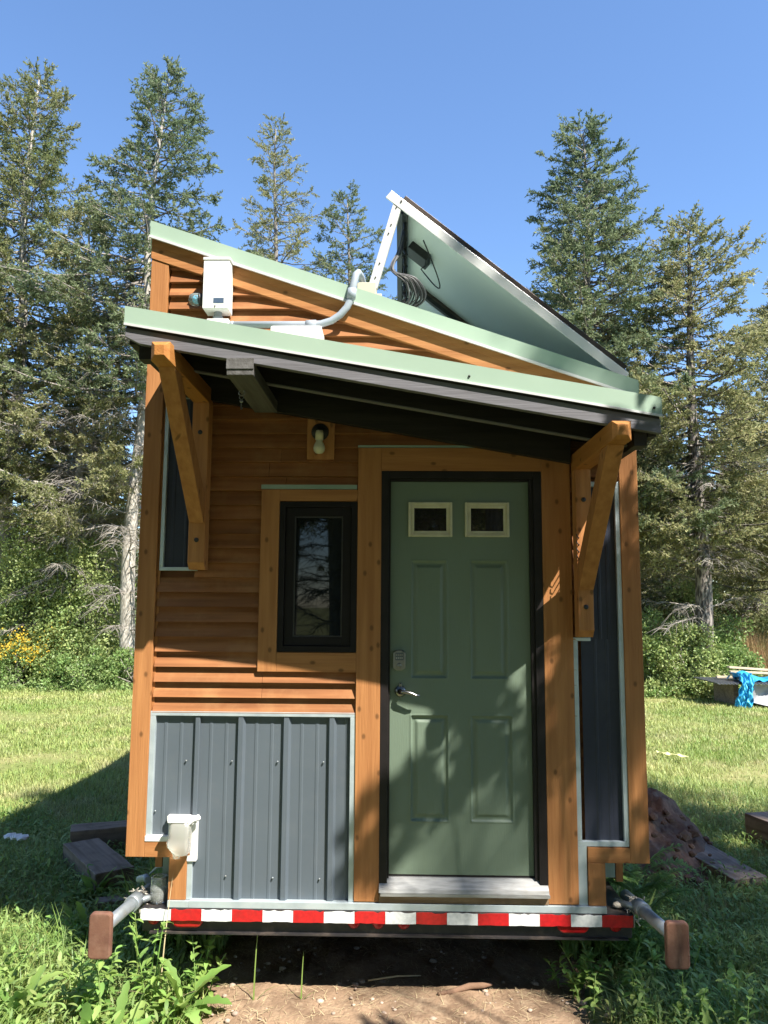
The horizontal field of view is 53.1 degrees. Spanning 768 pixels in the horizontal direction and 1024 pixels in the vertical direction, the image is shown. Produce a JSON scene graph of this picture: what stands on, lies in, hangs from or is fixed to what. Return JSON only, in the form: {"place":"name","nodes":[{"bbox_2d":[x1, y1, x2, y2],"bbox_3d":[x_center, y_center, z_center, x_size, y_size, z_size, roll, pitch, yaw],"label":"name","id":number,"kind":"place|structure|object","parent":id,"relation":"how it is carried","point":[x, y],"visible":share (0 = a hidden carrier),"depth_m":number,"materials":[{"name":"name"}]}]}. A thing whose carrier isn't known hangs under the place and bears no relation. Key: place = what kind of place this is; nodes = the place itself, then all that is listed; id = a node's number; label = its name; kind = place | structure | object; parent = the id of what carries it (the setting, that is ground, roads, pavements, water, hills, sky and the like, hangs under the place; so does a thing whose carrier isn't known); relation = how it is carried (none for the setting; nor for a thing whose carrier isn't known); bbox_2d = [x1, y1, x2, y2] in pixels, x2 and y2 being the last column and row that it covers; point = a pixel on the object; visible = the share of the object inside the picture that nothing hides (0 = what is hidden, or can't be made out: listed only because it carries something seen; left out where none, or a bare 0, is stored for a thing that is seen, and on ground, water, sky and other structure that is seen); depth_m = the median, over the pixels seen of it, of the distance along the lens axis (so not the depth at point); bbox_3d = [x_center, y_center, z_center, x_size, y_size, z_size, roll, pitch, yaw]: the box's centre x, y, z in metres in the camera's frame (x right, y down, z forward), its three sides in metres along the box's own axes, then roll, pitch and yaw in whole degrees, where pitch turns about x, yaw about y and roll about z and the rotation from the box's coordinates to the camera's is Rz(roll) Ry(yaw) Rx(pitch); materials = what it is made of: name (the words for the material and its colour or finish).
{"place":"outdoors","nodes":[
{"label":"outdoors","id":0,"kind":"place"},
{"bbox_2d":[0,618,767,1023],"bbox_3d":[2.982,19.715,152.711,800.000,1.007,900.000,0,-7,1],"label":"ground","id":1,"kind":"structure","parent":0,"point":[24,760],"depth_m":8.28,"materials":[{"name":"plant"}]},
{"bbox_2d":[0,941,29,976],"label":"leafy weed","id":2,"kind":"object","parent":1,"relation":"on","point":[5,959],"visible":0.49,"depth_m":4.00,"materials":[{"name":"green plant"}]},
{"bbox_2d":[3,832,28,840],"bbox_3d":[-2.890,2.552,6.038,0.218,0.040,0.122,-2,-7,19],"label":"white rag","id":3,"kind":"object","parent":1,"relation":"on","point":[19,836],"visible":0.98,"depth_m":6.01,"materials":[{"name":"fabric"}]},
{"bbox_2d":[0,946,35,993],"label":"leafy weed","id":4,"kind":"object","parent":1,"relation":"on","point":[13,976],"visible":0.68,"depth_m":3.75,"materials":[{"name":"green plant"}]},
{"bbox_2d":[2,531,47,629],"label":"shrub","id":5,"kind":"object","parent":1,"relation":"on","point":[24,589],"depth_m":19.78,"materials":[{"name":"green plant"}]},
{"bbox_2d":[0,626,52,690],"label":"goldenrod","id":6,"kind":"object","parent":1,"relation":"on","point":[18,648],"visible":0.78,"depth_m":16.90,"materials":[{"name":"yellow plant"}]},
{"bbox_2d":[0,964,64,1023],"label":"leafy weed","id":7,"kind":"object","parent":1,"relation":"on","point":[35,981],"visible":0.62,"depth_m":3.57,"materials":[{"name":"green plant"}]},
{"bbox_2d":[0,80,65,555],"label":"spruce tree","id":8,"kind":"object","parent":1,"relation":"on","point":[28,327],"visible":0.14,"depth_m":19.79,"materials":[{"name":"green plant"}]},
{"bbox_2d":[0,498,90,687],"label":"shrub","id":9,"kind":"object","parent":1,"relation":"on","point":[22,564],"visible":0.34,"depth_m":17.86,"materials":[{"name":"green plant"}]},
{"bbox_2d":[36,621,68,676],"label":"shrub","id":10,"kind":"object","parent":1,"relation":"on","point":[47,657],"visible":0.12,"depth_m":17.36,"materials":[{"name":"green plant"}]},
{"bbox_2d":[45,901,88,945],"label":"leafy weed","id":11,"kind":"object","parent":1,"relation":"on","point":[82,911],"visible":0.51,"depth_m":4.50,"materials":[{"name":"green plant"}]},
{"bbox_2d":[0,56,137,635],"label":"spruce tree","id":12,"kind":"object","parent":1,"relation":"on","point":[40,180],"visible":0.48,"depth_m":19.63,"materials":[{"name":"green plant"}]},
{"bbox_2d":[17,521,120,688],"bbox_3d":[-7.126,2.143,17.852,2.733,3.918,2.370,0,-7,1],"label":"shrub","id":13,"kind":"object","parent":1,"relation":"on","point":[87,636],"visible":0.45,"depth_m":17.56,"materials":[{"name":"green plant"}]},
{"bbox_2d":[11,459,138,646],"bbox_3d":[-8.720,1.251,21.316,5.862,6.553,3.612,0,-7,1],"label":"shrub","id":14,"kind":"object","parent":1,"relation":"on","point":[116,547],"visible":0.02,"depth_m":21.27,"materials":[{"name":"green plant"}]},
{"bbox_2d":[0,198,151,650],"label":"spruce tree","id":15,"kind":"object","parent":1,"relation":"on","point":[100,458],"visible":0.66,"depth_m":17.95,"materials":[{"name":"green plant"}]},
{"bbox_2d":[33,639,132,692],"bbox_3d":[-6.622,3.432,16.957,2.150,1.230,1.536,0,-7,1],"label":"shrub","id":16,"kind":"object","parent":1,"relation":"on","point":[84,683],"visible":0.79,"depth_m":16.64,"materials":[{"name":"green plant"}]},
{"bbox_2d":[32,388,137,597],"bbox_3d":[-10.015,0.338,26.564,6.008,9.900,4.551,0,-7,2],"label":"spruce tree","id":17,"kind":"object","parent":1,"relation":"on","point":[119,496],"visible":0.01,"depth_m":26.35,"materials":[{"name":"green plant"}]},
{"bbox_2d":[63,965,111,989],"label":"leafy weed","id":18,"kind":"object","parent":1,"relation":"on","point":[72,979],"visible":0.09,"depth_m":3.86,"materials":[{"name":"green plant"}]},
{"bbox_2d":[54,863,130,901],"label":"leafy weed","id":19,"kind":"object","parent":1,"relation":"on","point":[87,881],"visible":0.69,"depth_m":5.04,"materials":[{"name":"green plant"}]},
{"bbox_2d":[60,945,125,1023],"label":"weed plant","id":20,"kind":"object","parent":1,"relation":"on","point":[85,992],"visible":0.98,"depth_m":3.54,"materials":[{"name":"green plant"}]},
{"bbox_2d":[64,1002,129,1023],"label":"leafy weed","id":21,"kind":"object","parent":1,"relation":"on","point":[86,1012],"visible":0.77,"depth_m":3.36,"materials":[{"name":"green plant"}]},
{"bbox_2d":[63,838,133,893],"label":"timber beam","id":22,"kind":"structure","parent":1,"relation":"on","point":[103,858],"depth_m":5.37,"materials":[{"name":"grey wood"}]},
{"bbox_2d":[70,820,126,849],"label":"timber beam","id":23,"kind":"structure","parent":1,"relation":"on","point":[112,831],"depth_m":6.01,"materials":[{"name":"grey wood"}]},
{"bbox_2d":[95,894,128,908],"bbox_3d":[-1.662,2.488,4.923,0.359,0.044,0.104,3,-7,-19],"label":"wood scrap","id":24,"kind":"object","parent":1,"relation":"on","point":[104,899],"visible":0.29,"depth_m":4.87,"materials":[{"name":"grey wood"}]},
{"bbox_2d":[95,647,134,691],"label":"shrub","id":25,"kind":"object","parent":1,"relation":"on","point":[125,654],"visible":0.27,"depth_m":16.74,"materials":[{"name":"green plant"}]},
{"bbox_2d":[79,928,150,959],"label":"leafy weed","id":26,"kind":"object","parent":1,"relation":"on","point":[121,932],"visible":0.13,"depth_m":4.25,"materials":[{"name":"green plant"}]},
{"bbox_2d":[97,613,135,653],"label":"undergrowth","id":27,"kind":"object","parent":1,"relation":"on","point":[115,636],"depth_m":19.68,"materials":[{"name":"green plant"}]},
{"bbox_2d":[99,471,141,626],"bbox_3d":[-7.018,0.461,25.209,4.764,9.373,4.313,4,-8,-26],"label":"spruce tree","id":28,"kind":"object","parent":1,"relation":"on","point":[136,554],"visible":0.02,"depth_m":24.30,"materials":[{"name":"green plant"}]},
{"bbox_2d":[104,980,154,1023],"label":"leafy weed","id":29,"kind":"object","parent":1,"relation":"on","point":[137,1011],"visible":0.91,"depth_m":3.44,"materials":[{"name":"green plant"}]},
{"bbox_2d":[0,54,264,681],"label":"spruce tree","id":30,"kind":"object","parent":1,"relation":"on","point":[129,541],"visible":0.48,"depth_m":17.95,"materials":[{"name":"green plant"}]},
{"bbox_2d":[123,912,173,1021],"bbox_3d":[-1.122,2.161,3.653,0.215,0.457,0.308,4,-8,-31],"label":"weed plant","id":31,"kind":"object","parent":1,"relation":"on","point":[154,978],"visible":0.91,"depth_m":3.63,"materials":[{"name":"green plant"}]},
{"bbox_2d":[135,871,193,1014],"bbox_3d":[-1.081,2.066,3.650,0.410,0.605,0.160,5,-8,-33],"label":"grass stalk","id":32,"kind":"object","parent":1,"relation":"on","point":[164,948],"depth_m":3.68,"materials":[{"name":"plant"}]},
{"bbox_2d":[145,958,231,1023],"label":"dock plant","id":33,"kind":"object","parent":1,"relation":"on","point":[192,1015],"visible":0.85,"depth_m":3.64,"materials":[{"name":"green plant"}]},
{"bbox_2d":[182,934,226,1003],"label":"weed plant","id":34,"kind":"object","parent":1,"relation":"on","point":[203,965],"visible":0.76,"depth_m":3.81,"materials":[{"name":"green plant"}]},
{"bbox_2d":[228,112,339,275],"bbox_3d":[-4.274,-4.551,26.806,6.217,19.834,5.458,-1,-7,15],"label":"spruce tree","id":35,"kind":"object","parent":1,"relation":"on","point":[256,225],"visible":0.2,"depth_m":27.39,"materials":[{"name":"green plant"}]},
{"bbox_2d":[301,179,396,300],"bbox_3d":[-1.723,-3.093,27.191,6.949,17.061,6.505,-1,-7,11],"label":"spruce tree","id":36,"kind":"object","parent":1,"relation":"on","point":[379,232],"visible":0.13,"depth_m":27.12,"materials":[{"name":"green plant"}]},
{"bbox_2d":[0,775,767,1023],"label":"ground weeds","id":37,"kind":"object","parent":1,"relation":"on","point":[747,936],"visible":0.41,"depth_m":4.28,"materials":[{"name":"green plant"}]},
{"bbox_2d":[88,866,689,969],"bbox_3d":[0.051,2.393,6.532,2.664,0.690,6.462,0,-7,1],"label":"trailer","id":38,"kind":"object","parent":1,"relation":"on","point":[614,924],"visible":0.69,"depth_m":3.75,"materials":[{"name":"black metal"}]},
{"bbox_2d":[150,873,167,903],"bbox_3d":[-1.131,1.891,3.856,0.084,0.124,0.084,0,-7,1],"label":"glass jar","id":39,"kind":"object","parent":38,"relation":"on","point":[158,889],"visible":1,"depth_m":3.83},
{"bbox_2d":[124,221,662,913],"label":"tiny house","id":40,"kind":"structure","parent":38,"relation":"on","point":[388,653],"depth_m":3.91,"materials":[{"name":"brown wood"}]},
{"bbox_2d":[166,816,200,858],"bbox_3d":[-0.984,1.597,3.780,0.154,0.203,0.101,0,-7,1],"label":"outlet cover","id":41,"kind":"object","parent":40,"relation":"attached to","point":[179,842],"visible":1,"depth_m":3.74,"materials":[{"name":"plastic"}]},
{"bbox_2d":[188,257,232,322],"bbox_3d":[-0.929,-1.168,4.108,0.228,0.382,0.119,0,-7,1],"label":"electrical box","id":42,"kind":"object","parent":40,"relation":"attached to","point":[214,299],"visible":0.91,"depth_m":4.06,"materials":[{"name":"white paint"}]},
{"bbox_2d":[238,391,244,408],"bbox_3d":[-0.667,-0.537,3.601,0.034,0.116,0.010,0,-7,1],"label":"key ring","id":43,"kind":"object","parent":40,"relation":"hanging from","point":[241,402],"visible":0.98,"depth_m":3.60,"materials":[{"name":"metal"}]},
{"bbox_2d":[229,269,365,327],"bbox_3d":[-0.450,-1.132,4.171,0.733,0.340,0.217,0,-7,1],"label":"conduit","id":44,"kind":"object","parent":40,"relation":"attached to","point":[358,275],"visible":0.78,"depth_m":4.07,"materials":[{"name":"grey plastic"}]},
{"bbox_2d":[270,326,324,339],"bbox_3d":[-0.454,-0.849,4.033,0.267,0.212,0.170,0,-7,1],"label":"vent cover","id":45,"kind":"object","parent":40,"relation":"attached to","point":[313,331],"visible":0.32,"depth_m":3.96,"materials":[{"name":"white paint"}]},
{"bbox_2d":[277,501,357,651],"bbox_3d":[-0.342,0.333,3.987,0.405,0.775,0.042,0,-7,1],"label":"window","id":46,"kind":"structure","parent":40,"relation":"in","point":[317,581],"depth_m":3.99,"materials":[{"name":"black glass"}]},
{"bbox_2d":[311,423,328,453],"bbox_3d":[-0.338,-0.386,4.019,0.092,0.170,0.074,0,-7,1],"label":"wall lamp","id":47,"kind":"object","parent":40,"relation":"attached to","point":[320,432],"visible":1,"depth_m":4.00,"materials":[{"name":"black plastic"}]},
{"bbox_2d":[389,482,533,877],"bbox_3d":[0.390,0.826,3.920,0.720,1.983,0.093,0,-7,1],"label":"door","id":48,"kind":"structure","parent":40,"relation":"in","point":[461,784],"depth_m":3.93,"materials":[{"name":"green paint"}]},
{"bbox_2d":[357,191,628,375],"bbox_3d":[0.598,-1.105,5.173,1.448,1.069,2.107,0,-7,1],"label":"solar array","id":49,"kind":"object","parent":40,"relation":"on","point":[443,270],"visible":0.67,"depth_m":4.42,"materials":[{"name":"green glass"}]},
{"bbox_2d":[612,901,622,908],"bbox_3d":[1.158,1.946,3.805,0.053,0.036,0.034,0,-7,1],"label":"foam scrap","id":50,"kind":"object","parent":38,"relation":"on","point":[617,904],"visible":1,"depth_m":3.79,"materials":[{"name":"plastic"}]},
{"bbox_2d":[13,447,767,631],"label":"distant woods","id":51,"kind":"object","parent":1,"relation":"on","point":[727,592],"depth_m":31.75,"materials":[{"name":"green plant"}]},
{"bbox_2d":[109,857,687,962],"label":"tall weeds","id":52,"kind":"object","parent":1,"relation":"on","point":[572,946],"depth_m":4.29,"materials":[{"name":"green plant"}]},
{"bbox_2d":[153,753,725,1023],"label":"straw litter","id":53,"kind":"object","parent":1,"relation":"on","point":[398,979],"visible":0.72,"depth_m":3.93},
{"bbox_2d":[573,310,689,631],"bbox_3d":[5.947,-0.601,22.166,5.604,11.027,5.074,5,-8,-34],"label":"spruce tree","id":54,"kind":"object","parent":1,"relation":"on","point":[649,582],"depth_m":21.26,"materials":[{"name":"green plant"}]},
{"bbox_2d":[524,107,739,556],"bbox_3d":[4.654,-2.687,18.913,7.190,14.383,6.399,-1,-7,14],"label":"spruce tree","id":55,"kind":"object","parent":1,"relation":"on","point":[571,282],"visible":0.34,"depth_m":17.91,"materials":[{"name":"green plant"}]},
{"bbox_2d":[576,926,710,1023],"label":"weed plant","id":56,"kind":"object","parent":1,"relation":"on","point":[631,971],"visible":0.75,"depth_m":3.77,"materials":[{"name":"green plant"}]},
{"bbox_2d":[606,843,698,965],"bbox_3d":[1.369,2.118,4.118,0.546,0.660,0.510,-4,-8,32],"label":"feathery plant","id":57,"kind":"object","parent":1,"relation":"on","point":[632,879],"visible":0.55,"depth_m":4.14,"materials":[{"name":"green plant"}]},
{"bbox_2d":[624,787,710,887],"bbox_3d":[1.979,2.518,6.460,1.360,0.552,2.300,0,-7,1],"label":"dirt mound","id":58,"kind":"object","parent":1,"relation":"on","point":[659,802],"visible":0.22,"depth_m":5.80,"materials":[{"name":"soil"}]},
{"bbox_2d":[642,605,693,696],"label":"shrub","id":59,"kind":"object","parent":1,"relation":"on","point":[656,647],"visible":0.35,"depth_m":16.78,"materials":[{"name":"green plant"}]},
{"bbox_2d":[656,750,688,757],"bbox_3d":[3.603,3.029,9.601,0.468,0.034,0.104,-6,-10,45],"label":"plastic strip","id":60,"kind":"object","parent":1,"relation":"on","point":[679,755],"visible":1,"depth_m":9.60,"materials":[{"name":"white plastic"}]},
{"bbox_2d":[625,809,720,891],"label":"soil clods","id":61,"kind":"object","parent":1,"relation":"on","point":[690,833],"visible":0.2,"depth_m":5.66,"materials":[{"name":"brown soil"}]},
{"bbox_2d":[580,200,767,676],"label":"spruce tree","id":62,"kind":"object","parent":1,"relation":"on","point":[699,547],"visible":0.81,"depth_m":17.13,"materials":[{"name":"green plant"}]},
{"bbox_2d":[641,420,721,610],"bbox_3d":[10.177,0.766,29.022,5.044,9.924,4.567,-3,-8,26],"label":"spruce tree","id":63,"kind":"object","parent":1,"relation":"on","point":[644,592],"visible":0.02,"depth_m":28.24,"materials":[{"name":"green plant"}]},
{"bbox_2d":[640,374,726,616],"bbox_3d":[8.658,0.345,24.910,4.810,9.772,4.920,-2,-7,19],"label":"spruce tree","id":64,"kind":"object","parent":1,"relation":"on","point":[692,572],"visible":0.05,"depth_m":24.06,"materials":[{"name":"green plant"}]},
{"bbox_2d":[643,615,731,700],"bbox_3d":[6.683,3.190,16.962,2.177,1.814,1.731,-2,-7,17],"label":"shrub","id":65,"kind":"object","parent":1,"relation":"on","point":[677,640],"visible":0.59,"depth_m":16.61,"materials":[{"name":"green plant"}]},
{"bbox_2d":[642,570,743,646],"bbox_3d":[8.393,3.083,20.918,3.284,3.011,2.384,0,-7,1],"label":"shrub","id":66,"kind":"object","parent":1,"relation":"on","point":[689,591],"visible":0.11,"depth_m":20.81,"materials":[{"name":"green plant"}]},
{"bbox_2d":[643,648,747,698],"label":"tall grass","id":67,"kind":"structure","parent":1,"relation":"on","point":[652,693],"depth_m":16.30,"materials":[{"name":"green plant"}]},
{"bbox_2d":[674,1005,733,1023],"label":"leafy weed","id":68,"kind":"object","parent":1,"relation":"on","point":[706,1019],"visible":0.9,"depth_m":3.38,"materials":[{"name":"green plant"}]},
{"bbox_2d":[641,579,767,645],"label":"undergrowth","id":69,"kind":"object","parent":1,"relation":"on","point":[762,626],"visible":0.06,"depth_m":21.58,"materials":[{"name":"leaves"},{"name":"twig"}]},
{"bbox_2d":[690,930,727,959],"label":"leafy weed","id":70,"kind":"object","parent":1,"relation":"on","point":[713,942],"visible":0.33,"depth_m":4.29,"materials":[{"name":"green plant"}]},
{"bbox_2d":[668,971,760,1023],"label":"weed plant","id":71,"kind":"object","parent":1,"relation":"on","point":[706,1000],"visible":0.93,"depth_m":3.45,"materials":[{"name":"green plant"}]},
{"bbox_2d":[695,962,744,1001],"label":"leafy weed","id":72,"kind":"object","parent":1,"relation":"on","point":[733,975],"visible":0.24,"depth_m":3.85,"materials":[{"name":"green plant"}]},
{"bbox_2d":[679,380,767,637],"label":"spruce tree","id":73,"kind":"object","parent":1,"relation":"on","point":[742,612],"visible":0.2,"depth_m":23.32,"materials":[{"name":"green plant"}]},
{"bbox_2d":[682,280,767,603],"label":"spruce tree","id":74,"kind":"object","parent":1,"relation":"on","point":[763,312],"visible":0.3,"depth_m":19.39,"materials":[{"name":"green plant"}]},
{"bbox_2d":[682,613,767,676],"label":"shrub","id":75,"kind":"object","parent":1,"relation":"on","point":[729,637],"visible":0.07,"depth_m":17.99,"materials":[{"name":"green plant"}]},
{"bbox_2d":[688,406,767,632],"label":"spruce tree","id":76,"kind":"object","parent":1,"relation":"on","point":[739,534],"visible":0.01,"depth_m":28.00,"materials":[{"name":"green plant"}]},
{"bbox_2d":[693,677,767,704],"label":"scrap table","id":77,"kind":"object","parent":1,"relation":"on","point":[725,690],"visible":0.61,"depth_m":15.22,"materials":[{"name":"grey wood"}]},
{"bbox_2d":[716,676,737,677],"bbox_3d":[6.918,3.327,15.484,0.420,0.040,0.100,0,-7,5],"label":"board","id":78,"kind":"object","parent":77,"relation":"on","point":[724,677],"visible":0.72,"depth_m":15.44,"materials":[{"name":"beige wood"}]},
{"bbox_2d":[726,672,753,707],"bbox_3d":[7.003,3.469,14.969,0.484,0.662,0.876,-1,-7,13],"label":"blue tarp","id":79,"kind":"object","parent":77,"relation":"hanging from","point":[744,698],"visible":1,"depth_m":14.66,"materials":[{"name":"blue plastic"}]},
{"bbox_2d":[727,666,767,670],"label":"board","id":80,"kind":"object","parent":77,"relation":"on","point":[749,668],"visible":1,"depth_m":15.75,"materials":[{"name":"beige wood"}]},
{"bbox_2d":[729,670,767,673],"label":"board","id":81,"kind":"object","parent":77,"relation":"on","point":[753,672],"visible":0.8,"depth_m":15.62,"materials":[{"name":"beige wood"}]},
{"bbox_2d":[736,671,767,681],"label":"blue tarp","id":82,"kind":"object","parent":77,"relation":"on","point":[762,679],"visible":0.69,"depth_m":15.08,"materials":[{"name":"blue plastic"}]},
{"bbox_2d":[753,685,767,705],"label":"silver tarp","id":83,"kind":"object","parent":77,"relation":"hanging from","point":[760,694],"visible":0.79,"depth_m":14.81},
{"bbox_2d":[695,843,766,886],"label":"plank","id":84,"kind":"object","parent":1,"relation":"on","point":[725,859],"visible":0.37,"depth_m":5.47,"materials":[{"name":"grey wood"}]},
{"bbox_2d":[706,639,767,687],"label":"shrub","id":85,"kind":"object","parent":1,"relation":"on","point":[740,660],"visible":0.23,"depth_m":16.66,"materials":[{"name":"green plant"}]},
{"bbox_2d":[715,622,767,676],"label":"seed grass","id":86,"kind":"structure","parent":1,"relation":"on","point":[762,650],"depth_m":17.93,"materials":[{"name":"beige plant"}]},
{"bbox_2d":[745,811,767,847],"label":"timber beam","id":87,"kind":"structure","parent":1,"relation":"on","point":[757,821],"depth_m":6.26,"materials":[{"name":"wood"}]},
{"bbox_2d":[0,0,767,605],"label":"sky","id":88,"kind":"structure","parent":0,"point":[446,106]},
{"bbox_2d":[200,935,595,1023],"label":"dirt path","id":89,"kind":"structure","parent":0,"point":[365,966],"depth_m":3.93,"materials":[{"name":"brown soil"}]},
{"bbox_2d":[229,935,278,999],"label":"grass stalk","id":90,"kind":"object","parent":89,"relation":"on","point":[254,976],"depth_m":3.76,"materials":[{"name":"green plant"}]},
{"bbox_2d":[299,952,313,998],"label":"grass stalk","id":91,"kind":"object","parent":89,"relation":"on","point":[301,981],"depth_m":3.77,"materials":[{"name":"green plant"}]},
{"bbox_2d":[368,975,420,980],"bbox_3d":[0.053,2.396,3.957,0.276,0.014,0.017,2,-7,-10],"label":"stick","id":92,"kind":"object","parent":89,"relation":"on","point":[394,976],"visible":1,"depth_m":3.96,"materials":[{"name":"wood"}]},
{"bbox_2d":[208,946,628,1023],"bbox_3d":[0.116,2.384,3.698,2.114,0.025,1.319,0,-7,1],"label":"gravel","id":93,"kind":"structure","parent":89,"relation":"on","point":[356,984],"depth_m":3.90,"materials":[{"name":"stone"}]},
{"bbox_2d":[437,982,491,995],"bbox_3d":[0.404,2.377,3.834,0.291,0.041,0.037,2,-7,-17],"label":"stick","id":94,"kind":"object","parent":89,"relation":"on","point":[471,986],"visible":1,"depth_m":3.83,"materials":[{"name":"brown wood"}]},
{"bbox_2d":[543,945,607,1022],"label":"weed plant","id":95,"kind":"object","parent":89,"relation":"on","point":[577,985],"visible":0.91,"depth_m":3.82,"materials":[{"name":"green plant"}]}
]}

